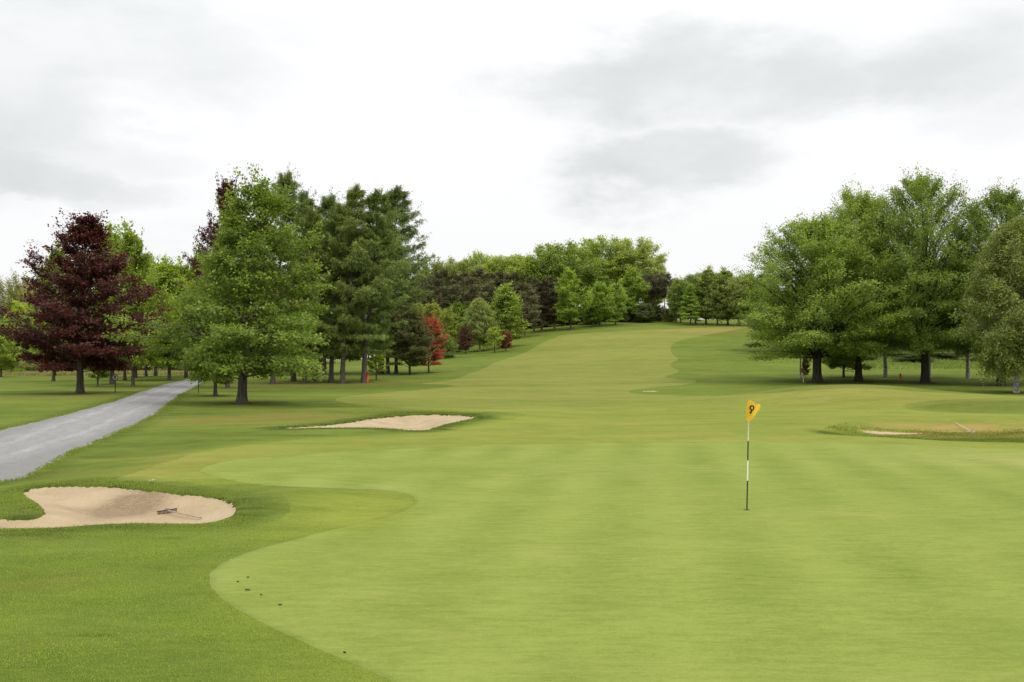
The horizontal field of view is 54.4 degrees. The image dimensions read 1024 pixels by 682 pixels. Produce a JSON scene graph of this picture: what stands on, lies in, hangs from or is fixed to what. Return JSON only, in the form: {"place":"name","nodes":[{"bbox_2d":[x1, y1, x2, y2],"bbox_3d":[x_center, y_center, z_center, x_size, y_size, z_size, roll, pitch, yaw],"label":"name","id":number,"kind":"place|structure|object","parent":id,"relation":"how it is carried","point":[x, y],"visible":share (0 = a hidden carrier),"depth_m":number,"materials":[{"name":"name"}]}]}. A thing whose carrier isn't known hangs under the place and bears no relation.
{"place":"outdoors","nodes":[
{"label":"outdoors","id":0,"kind":"place"},
{"bbox_2d":[0,379,202,480],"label":"path","id":1,"kind":"structure","parent":0,"point":[26,449],"depth_m":39.77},
{"bbox_2d":[0,515,389,681],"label":"grass","id":2,"kind":"structure","parent":0,"point":[140,597],"depth_m":10.90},
{"bbox_2d":[0,319,1023,681],"bbox_3d":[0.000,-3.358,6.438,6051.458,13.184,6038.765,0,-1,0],"label":"ground","id":3,"kind":"structure","parent":0,"point":[192,421],"depth_m":27.46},
{"bbox_2d":[0,275,29,319],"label":"willow tree","id":4,"kind":"object","parent":3,"relation":"on","point":[12,292],"visible":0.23,"depth_m":228.98,"materials":[{"name":"green plant"}]},
{"bbox_2d":[3,298,27,320],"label":"broadleaf tree","id":5,"kind":"object","parent":3,"relation":"on","point":[17,307],"visible":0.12,"depth_m":216.42,"materials":[{"name":"green plant"}]},
{"bbox_2d":[0,320,32,376],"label":"broadleaf tree","id":6,"kind":"object","parent":3,"relation":"on","point":[7,349],"visible":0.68,"depth_m":149.63,"materials":[{"name":"green plant"}]},
{"bbox_2d":[3,269,32,310],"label":"willow tree","id":7,"kind":"object","parent":3,"relation":"on","point":[16,281],"visible":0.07,"depth_m":235.26,"materials":[{"name":"green plant"}]},
{"bbox_2d":[10,315,33,356],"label":"broadleaf tree","id":8,"kind":"object","parent":3,"relation":"on","point":[21,344],"visible":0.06,"depth_m":204.90,"materials":[{"name":"green plant"}]},
{"bbox_2d":[12,359,41,371],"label":"bush","id":9,"kind":"object","parent":3,"relation":"on","point":[28,365],"visible":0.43,"depth_m":187.93,"materials":[{"name":"green plant"}]},
{"bbox_2d":[23,238,70,380],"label":"broadleaf tree","id":10,"kind":"object","parent":3,"relation":"on","point":[44,323],"visible":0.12,"depth_m":119.08,"materials":[{"name":"green plant"}]},
{"bbox_2d":[0,208,174,393],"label":"copper beech","id":11,"kind":"object","parent":3,"relation":"on","point":[81,351],"visible":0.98,"depth_m":74.85,"materials":[{"name":"red plant"}]},
{"bbox_2d":[0,393,183,482],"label":"grass","id":12,"kind":"structure","parent":3,"relation":"on","point":[74,451],"depth_m":38.49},
{"bbox_2d":[87,318,115,386],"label":"broadleaf tree","id":13,"kind":"object","parent":3,"relation":"on","point":[104,375],"visible":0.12,"depth_m":95.30,"materials":[{"name":"green plant"}]},
{"bbox_2d":[73,219,149,383],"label":"broadleaf tree","id":14,"kind":"object","parent":3,"relation":"on","point":[113,236],"visible":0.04,"depth_m":104.77,"materials":[{"name":"green plant"}]},
{"bbox_2d":[0,486,235,528],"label":"bunker sand","id":15,"kind":"structure","parent":3,"relation":"on","point":[69,506],"depth_m":19.29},
{"bbox_2d":[106,216,174,386],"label":"broadleaf tree","id":16,"kind":"object","parent":3,"relation":"on","point":[131,243],"visible":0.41,"depth_m":95.64,"materials":[{"name":"green plant"}]},
{"bbox_2d":[0,477,287,531],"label":"grass","id":17,"kind":"structure","parent":3,"relation":"on","point":[17,493],"depth_m":19.97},
{"bbox_2d":[144,261,164,376],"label":"broadleaf tree","id":18,"kind":"object","parent":3,"relation":"on","point":[149,359],"depth_m":148.37,"materials":[{"name":"green plant"}]},
{"bbox_2d":[2,361,335,375],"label":"grass","id":19,"kind":"structure","parent":3,"relation":"on","point":[49,373],"depth_m":165.93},
{"bbox_2d":[144,254,194,380],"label":"broadleaf tree","id":20,"kind":"object","parent":3,"relation":"on","point":[168,359],"visible":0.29,"depth_m":117.45,"materials":[{"name":"green plant"}]},
{"bbox_2d":[165,252,213,377],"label":"broadleaf tree","id":21,"kind":"object","parent":3,"relation":"on","point":[188,272],"visible":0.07,"depth_m":127.03,"materials":[{"name":"green plant"}]},
{"bbox_2d":[169,277,249,395],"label":"broadleaf tree","id":22,"kind":"object","parent":3,"relation":"on","point":[189,318],"visible":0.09,"depth_m":70.47,"materials":[{"name":"green plant"}]},
{"bbox_2d":[102,163,336,403],"bbox_3d":[-17.435,-3.376,59.814,14.239,14.787,11.122,0,-1,0],"label":"lime tree","id":23,"kind":"object","parent":3,"relation":"on","point":[232,354],"visible":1,"depth_m":59.28,"materials":[{"name":"green plant"}]},
{"bbox_2d":[177,172,281,387],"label":"copper beech","id":24,"kind":"object","parent":3,"relation":"on","point":[211,228],"visible":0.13,"depth_m":91.17,"materials":[{"name":"red plant"}]},
{"bbox_2d":[250,162,319,383],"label":"larch tree","id":25,"kind":"object","parent":3,"relation":"on","point":[287,179],"visible":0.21,"depth_m":101.15,"materials":[{"name":"green plant"}]},
{"bbox_2d":[277,185,328,380],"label":"larch tree","id":26,"kind":"object","parent":3,"relation":"on","point":[304,200],"visible":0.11,"depth_m":106.35,"materials":[{"name":"green plant"}]},
{"bbox_2d":[286,207,335,382],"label":"larch tree","id":27,"kind":"object","parent":3,"relation":"on","point":[311,218],"visible":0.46,"depth_m":101.50,"materials":[{"name":"green plant"}]},
{"bbox_2d":[293,186,367,380],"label":"larch tree","id":28,"kind":"object","parent":3,"relation":"on","point":[327,204],"visible":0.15,"depth_m":106.92,"materials":[{"name":"green plant"}]},
{"bbox_2d":[304,198,383,382],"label":"larch tree","id":29,"kind":"object","parent":3,"relation":"on","point":[339,210],"visible":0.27,"depth_m":102.56,"materials":[{"name":"green plant"}]},
{"bbox_2d":[311,182,393,383],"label":"pine tree","id":30,"kind":"object","parent":3,"relation":"on","point":[354,206],"visible":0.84,"depth_m":100.25,"materials":[{"name":"green plant"}]},
{"bbox_2d":[319,188,416,382],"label":"larch tree","id":31,"kind":"object","parent":3,"relation":"on","point":[375,199],"visible":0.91,"depth_m":100.99,"materials":[{"name":"green plant"}]},
{"bbox_2d":[256,410,489,431],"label":"grass","id":32,"kind":"structure","parent":3,"relation":"on","point":[439,413],"depth_m":42.52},
{"bbox_2d":[367,350,387,379],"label":"sapling","id":33,"kind":"object","parent":3,"relation":"on","point":[372,366],"visible":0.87,"depth_m":106.25,"materials":[{"name":"green plant"}]},
{"bbox_2d":[290,415,473,429],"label":"bunker sand","id":34,"kind":"structure","parent":3,"relation":"on","point":[417,422],"depth_m":44.31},
{"bbox_2d":[355,229,413,373],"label":"larch tree","id":35,"kind":"object","parent":3,"relation":"on","point":[383,321],"visible":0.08,"depth_m":120.86,"materials":[{"name":"green plant"}]},
{"bbox_2d":[348,185,441,373],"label":"pine tree","id":36,"kind":"object","parent":3,"relation":"on","point":[397,196],"visible":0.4,"depth_m":122.84,"materials":[{"name":"green plant"}]},
{"bbox_2d":[369,240,436,372],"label":"larch tree","id":37,"kind":"object","parent":3,"relation":"on","point":[412,307],"visible":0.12,"depth_m":122.09,"materials":[{"name":"green plant"}]},
{"bbox_2d":[385,301,435,373],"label":"hawthorn tree","id":38,"kind":"object","parent":3,"relation":"on","point":[413,334],"visible":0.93,"depth_m":117.61,"materials":[{"name":"green plant"}]},
{"bbox_2d":[410,274,444,306],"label":"scots pine","id":39,"kind":"object","parent":3,"relation":"on","point":[426,284],"visible":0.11,"depth_m":203.78,"materials":[{"name":"green plant"}]},
{"bbox_2d":[411,299,446,352],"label":"broadleaf tree","id":40,"kind":"object","parent":3,"relation":"on","point":[435,307],"visible":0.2,"depth_m":177.07,"materials":[{"name":"green plant"}]},
{"bbox_2d":[415,308,448,372],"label":"hawthorn tree","id":41,"kind":"object","parent":3,"relation":"on","point":[437,354],"visible":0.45,"depth_m":121.73,"materials":[{"name":"red plant"}]},
{"bbox_2d":[409,257,455,302],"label":"sycamore tree","id":42,"kind":"object","parent":3,"relation":"on","point":[435,267],"visible":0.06,"depth_m":234.36,"materials":[{"name":"green plant"}]},
{"bbox_2d":[417,268,466,314],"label":"scots pine","id":43,"kind":"object","parent":3,"relation":"on","point":[445,274],"visible":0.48,"depth_m":198.85,"materials":[{"name":"green plant"}]},
{"bbox_2d":[432,305,460,347],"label":"broadleaf tree","id":44,"kind":"object","parent":3,"relation":"on","point":[448,318],"visible":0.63,"depth_m":171.36,"materials":[{"name":"green plant"}]},
{"bbox_2d":[434,333,458,357],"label":"bush","id":45,"kind":"object","parent":3,"relation":"on","point":[450,352],"visible":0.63,"depth_m":159.21,"materials":[{"name":"green plant"}]},
{"bbox_2d":[432,255,475,302],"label":"sycamore tree","id":46,"kind":"object","parent":3,"relation":"on","point":[460,267],"visible":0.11,"depth_m":236.24,"materials":[{"name":"green plant"}]},
{"bbox_2d":[449,298,471,340],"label":"broadleaf tree","id":47,"kind":"object","parent":3,"relation":"on","point":[459,307],"visible":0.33,"depth_m":194.20,"materials":[{"name":"green plant"}]},
{"bbox_2d":[443,271,482,311],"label":"scots pine","id":48,"kind":"object","parent":3,"relation":"on","point":[461,276],"visible":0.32,"depth_m":202.86,"materials":[{"name":"green plant"}]},
{"bbox_2d":[457,322,474,353],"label":"hawthorn tree","id":49,"kind":"object","parent":3,"relation":"on","point":[465,339],"visible":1,"depth_m":167.39,"materials":[{"name":"red plant"}]},
{"bbox_2d":[453,267,504,317],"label":"scots pine","id":50,"kind":"object","parent":3,"relation":"on","point":[471,280],"visible":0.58,"depth_m":196.87,"materials":[{"name":"green plant"}]},
{"bbox_2d":[461,296,500,350],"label":"birch tree","id":51,"kind":"object","parent":3,"relation":"on","point":[481,327],"visible":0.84,"depth_m":170.82,"materials":[{"name":"green plant"}]},
{"bbox_2d":[465,249,501,303],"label":"sycamore tree","id":52,"kind":"object","parent":3,"relation":"on","point":[477,258],"visible":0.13,"depth_m":237.81,"materials":[{"name":"green plant"}]},
{"bbox_2d":[473,271,504,339],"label":"scots pine","id":53,"kind":"object","parent":3,"relation":"on","point":[492,275],"visible":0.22,"depth_m":200.89,"materials":[{"name":"green plant"}]},
{"bbox_2d":[486,327,505,352],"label":"sapling","id":54,"kind":"object","parent":3,"relation":"on","point":[496,334],"visible":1,"depth_m":164.26,"materials":[{"name":"green plant"}]},
{"bbox_2d":[476,281,530,339],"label":"broadleaf tree","id":55,"kind":"object","parent":3,"relation":"on","point":[510,312],"visible":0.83,"depth_m":174.32,"materials":[{"name":"green plant"}]},
{"bbox_2d":[478,253,530,297],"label":"sycamore tree","id":56,"kind":"object","parent":3,"relation":"on","point":[497,262],"visible":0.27,"depth_m":233.09,"materials":[{"name":"green plant"}]},
{"bbox_2d":[496,330,513,350],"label":"hawthorn tree","id":57,"kind":"object","parent":3,"relation":"on","point":[505,345],"visible":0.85,"depth_m":166.13,"materials":[{"name":"red plant"}]},
{"bbox_2d":[493,272,536,331],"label":"scots pine","id":58,"kind":"object","parent":3,"relation":"on","point":[516,276],"visible":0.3,"depth_m":199.41,"materials":[{"name":"green plant"}]},
{"bbox_2d":[512,282,543,336],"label":"scots pine","id":59,"kind":"object","parent":3,"relation":"on","point":[533,298],"visible":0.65,"depth_m":197.15,"materials":[{"name":"green plant"}]},
{"bbox_2d":[499,251,563,304],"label":"sycamore tree","id":60,"kind":"object","parent":3,"relation":"on","point":[523,262],"visible":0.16,"depth_m":233.86,"materials":[{"name":"green plant"}]},
{"bbox_2d":[520,276,554,331],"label":"scots pine","id":61,"kind":"object","parent":3,"relation":"on","point":[531,280],"visible":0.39,"depth_m":211.27,"materials":[{"name":"green plant"}]},
{"bbox_2d":[524,280,561,330],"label":"scots pine","id":62,"kind":"object","parent":3,"relation":"on","point":[544,284],"visible":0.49,"depth_m":211.15,"materials":[{"name":"green plant"}]},
{"bbox_2d":[531,303,557,326],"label":"bush","id":63,"kind":"object","parent":3,"relation":"on","point":[547,323],"visible":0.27,"depth_m":225.04,"materials":[{"name":"green plant"}]},
{"bbox_2d":[539,277,568,328],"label":"scots pine","id":64,"kind":"object","parent":3,"relation":"on","point":[555,281],"visible":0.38,"depth_m":212.99,"materials":[{"name":"green plant"}]},
{"bbox_2d":[523,238,602,302],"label":"sycamore tree","id":65,"kind":"object","parent":3,"relation":"on","point":[562,255],"visible":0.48,"depth_m":232.91,"materials":[{"name":"green plant"}]},
{"bbox_2d":[118,326,1023,481],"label":"fairway","id":66,"kind":"structure","parent":3,"relation":"on","point":[570,388],"depth_m":52.15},
{"bbox_2d":[729,268,760,325],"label":"broadleaf tree","id":67,"kind":"object","parent":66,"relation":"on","point":[751,284],"visible":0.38,"depth_m":211.23,"materials":[{"name":"green plant"}]},
{"bbox_2d":[552,266,593,329],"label":"broadleaf tree","id":68,"kind":"object","parent":3,"relation":"on","point":[566,302],"visible":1,"depth_m":206.89,"materials":[{"name":"green plant"}]},
{"bbox_2d":[559,247,594,305],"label":"sycamore tree","id":69,"kind":"object","parent":3,"relation":"on","point":[590,283],"visible":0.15,"depth_m":237.68,"materials":[{"name":"green plant"}]},
{"bbox_2d":[580,288,608,326],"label":"broadleaf tree","id":70,"kind":"object","parent":3,"relation":"on","point":[589,311],"visible":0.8,"depth_m":211.48,"materials":[{"name":"green plant"}]},
{"bbox_2d":[583,279,625,325],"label":"broadleaf tree","id":71,"kind":"object","parent":3,"relation":"on","point":[601,290],"visible":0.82,"depth_m":212.46,"materials":[{"name":"green plant"}]},
{"bbox_2d":[577,233,644,299],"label":"sycamore tree","id":72,"kind":"object","parent":3,"relation":"on","point":[599,249],"visible":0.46,"depth_m":240.04,"materials":[{"name":"green plant"}]},
{"bbox_2d":[199,442,1023,681],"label":"putting green","id":73,"kind":"object","parent":3,"relation":"on","point":[677,562],"visible":1,"depth_m":13.02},
{"bbox_2d":[744,398,759,509],"bbox_3d":[4.306,2.029,17.844,0.269,1.998,0.129,1,-1,0],"label":"flagstick","id":74,"kind":"object","parent":73,"relation":"on","point":[753,409],"visible":1,"depth_m":17.84,"materials":[{"name":"black paint"}]},
{"bbox_2d":[606,280,629,324],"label":"broadleaf tree","id":75,"kind":"object","parent":3,"relation":"on","point":[618,287],"visible":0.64,"depth_m":215.54,"materials":[{"name":"green plant"}]},
{"bbox_2d":[612,303,638,321],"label":"bush","id":76,"kind":"object","parent":3,"relation":"on","point":[627,317],"visible":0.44,"depth_m":226.05,"materials":[{"name":"green plant"}]},
{"bbox_2d":[616,266,651,321],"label":"broadleaf tree","id":77,"kind":"object","parent":3,"relation":"on","point":[635,280],"visible":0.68,"depth_m":227.69,"materials":[{"name":"green plant"}]},
{"bbox_2d":[603,236,668,298],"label":"sycamore tree","id":78,"kind":"object","parent":3,"relation":"on","point":[646,262],"visible":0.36,"depth_m":242.31,"materials":[{"name":"green plant"}]},
{"bbox_2d":[631,301,656,322],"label":"bush","id":79,"kind":"object","parent":3,"relation":"on","point":[644,311],"visible":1,"depth_m":223.98,"materials":[{"name":"green plant"}]},
{"bbox_2d":[641,273,656,302],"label":"scots pine","id":80,"kind":"object","parent":3,"relation":"on","point":[652,295],"visible":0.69,"depth_m":231.49,"materials":[{"name":"green plant"}]},
{"bbox_2d":[643,264,669,305],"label":"sycamore tree","id":81,"kind":"object","parent":3,"relation":"on","point":[658,300],"visible":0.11,"depth_m":248.72,"materials":[{"name":"green plant"}]},
{"bbox_2d":[650,305,666,320],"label":"bush","id":82,"kind":"object","parent":3,"relation":"on","point":[659,312],"visible":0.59,"depth_m":232.65,"materials":[{"name":"green plant"}]},
{"bbox_2d":[650,273,672,320],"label":"scots pine","id":83,"kind":"object","parent":3,"relation":"on","point":[661,280],"visible":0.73,"depth_m":230.43,"materials":[{"name":"green plant"}]},
{"bbox_2d":[665,272,689,322],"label":"broadleaf tree","id":84,"kind":"object","parent":3,"relation":"on","point":[674,303],"visible":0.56,"depth_m":222.55,"materials":[{"name":"green plant"}]},
{"bbox_2d":[678,284,702,324],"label":"conifer tree","id":85,"kind":"object","parent":3,"relation":"on","point":[692,308],"visible":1,"depth_m":214.78,"materials":[{"name":"green plant"}]},
{"bbox_2d":[678,272,708,323],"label":"sycamore tree","id":86,"kind":"object","parent":3,"relation":"on","point":[688,279],"visible":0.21,"depth_m":220.04,"materials":[{"name":"green plant"}]},
{"bbox_2d":[683,263,720,324],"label":"broadleaf tree","id":87,"kind":"object","parent":3,"relation":"on","point":[706,274],"visible":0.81,"depth_m":216.28,"materials":[{"name":"green plant"}]},
{"bbox_2d":[699,271,736,324],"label":"broadleaf tree","id":88,"kind":"object","parent":3,"relation":"on","point":[721,313],"visible":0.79,"depth_m":215.00,"materials":[{"name":"green plant"}]},
{"bbox_2d":[710,265,741,324],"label":"broadleaf tree","id":89,"kind":"object","parent":3,"relation":"on","point":[729,275],"visible":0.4,"depth_m":216.22,"materials":[{"name":"green plant"}]},
{"bbox_2d":[717,275,757,325],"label":"sycamore tree","id":90,"kind":"object","parent":3,"relation":"on","point":[733,286],"visible":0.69,"depth_m":212.15,"materials":[{"name":"green plant"}]},
{"bbox_2d":[744,271,772,311],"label":"broadleaf tree","id":91,"kind":"object","parent":3,"relation":"on","point":[759,275],"visible":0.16,"depth_m":211.00,"materials":[{"name":"green plant"}]},
{"bbox_2d":[731,285,789,348],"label":"broadleaf tree","id":92,"kind":"object","parent":3,"relation":"on","point":[755,344],"visible":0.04,"depth_m":151.35,"materials":[{"name":"green plant"}]},
{"bbox_2d":[801,356,810,377],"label":"shrub","id":93,"kind":"object","parent":3,"relation":"on","point":[805,366],"visible":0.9,"depth_m":105.39,"materials":[{"name":"green plant"}]},
{"bbox_2d":[730,207,928,382],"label":"beech tree","id":94,"kind":"object","parent":3,"relation":"on","point":[786,342],"visible":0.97,"depth_m":93.03,"materials":[{"name":"green plant"}]},
{"bbox_2d":[821,349,873,376],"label":"broadleaf tree","id":95,"kind":"object","parent":3,"relation":"on","point":[827,362],"visible":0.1,"depth_m":106.02,"materials":[{"name":"green plant"}]},
{"bbox_2d":[793,173,935,381],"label":"beech tree","id":96,"kind":"object","parent":3,"relation":"on","point":[856,208],"visible":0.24,"depth_m":95.89,"materials":[{"name":"green plant"}]},
{"bbox_2d":[861,430,920,434],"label":"bunker sand","id":97,"kind":"structure","parent":3,"relation":"on","point":[883,433],"depth_m":41.74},
{"bbox_2d":[879,276,905,376],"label":"birch tree","id":98,"kind":"object","parent":3,"relation":"on","point":[885,372],"depth_m":106.38,"materials":[{"name":"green plant"}]},
{"bbox_2d":[888,354,935,361],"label":"bush","id":99,"kind":"object","parent":3,"relation":"on","point":[907,358],"visible":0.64,"depth_m":134.29,"materials":[{"name":"green plant"}]},
{"bbox_2d":[848,342,983,368],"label":"hedge","id":100,"kind":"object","parent":3,"relation":"on","point":[958,365],"depth_m":131.67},
{"bbox_2d":[848,162,993,383],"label":"beech tree","id":101,"kind":"object","parent":3,"relation":"on","point":[932,273],"visible":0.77,"depth_m":92.73,"materials":[{"name":"green plant"}]},
{"bbox_2d":[931,353,965,358],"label":"bush","id":102,"kind":"object","parent":3,"relation":"on","point":[945,355],"visible":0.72,"depth_m":138.72,"materials":[{"name":"green plant"}]},
{"bbox_2d":[934,251,971,378],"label":"birch tree","id":103,"kind":"object","parent":3,"relation":"on","point":[967,375],"visible":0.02,"depth_m":103.65,"materials":[{"name":"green plant"}]},
{"bbox_2d":[929,175,1023,385],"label":"beech tree","id":104,"kind":"object","parent":3,"relation":"on","point":[1009,206],"visible":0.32,"depth_m":91.02,"materials":[{"name":"green plant"}]},
{"bbox_2d":[948,214,1023,392],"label":"birch tree","id":105,"kind":"object","parent":3,"relation":"on","point":[992,287],"visible":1,"depth_m":76.36,"materials":[{"name":"green plant"}]},
{"bbox_2d":[0,0,1023,359],"label":"sky","id":106,"kind":"structure","parent":0,"point":[693,127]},
{"bbox_2d":[820,423,1023,442],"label":"grass","id":107,"kind":"structure","parent":0,"point":[961,434],"depth_m":39.99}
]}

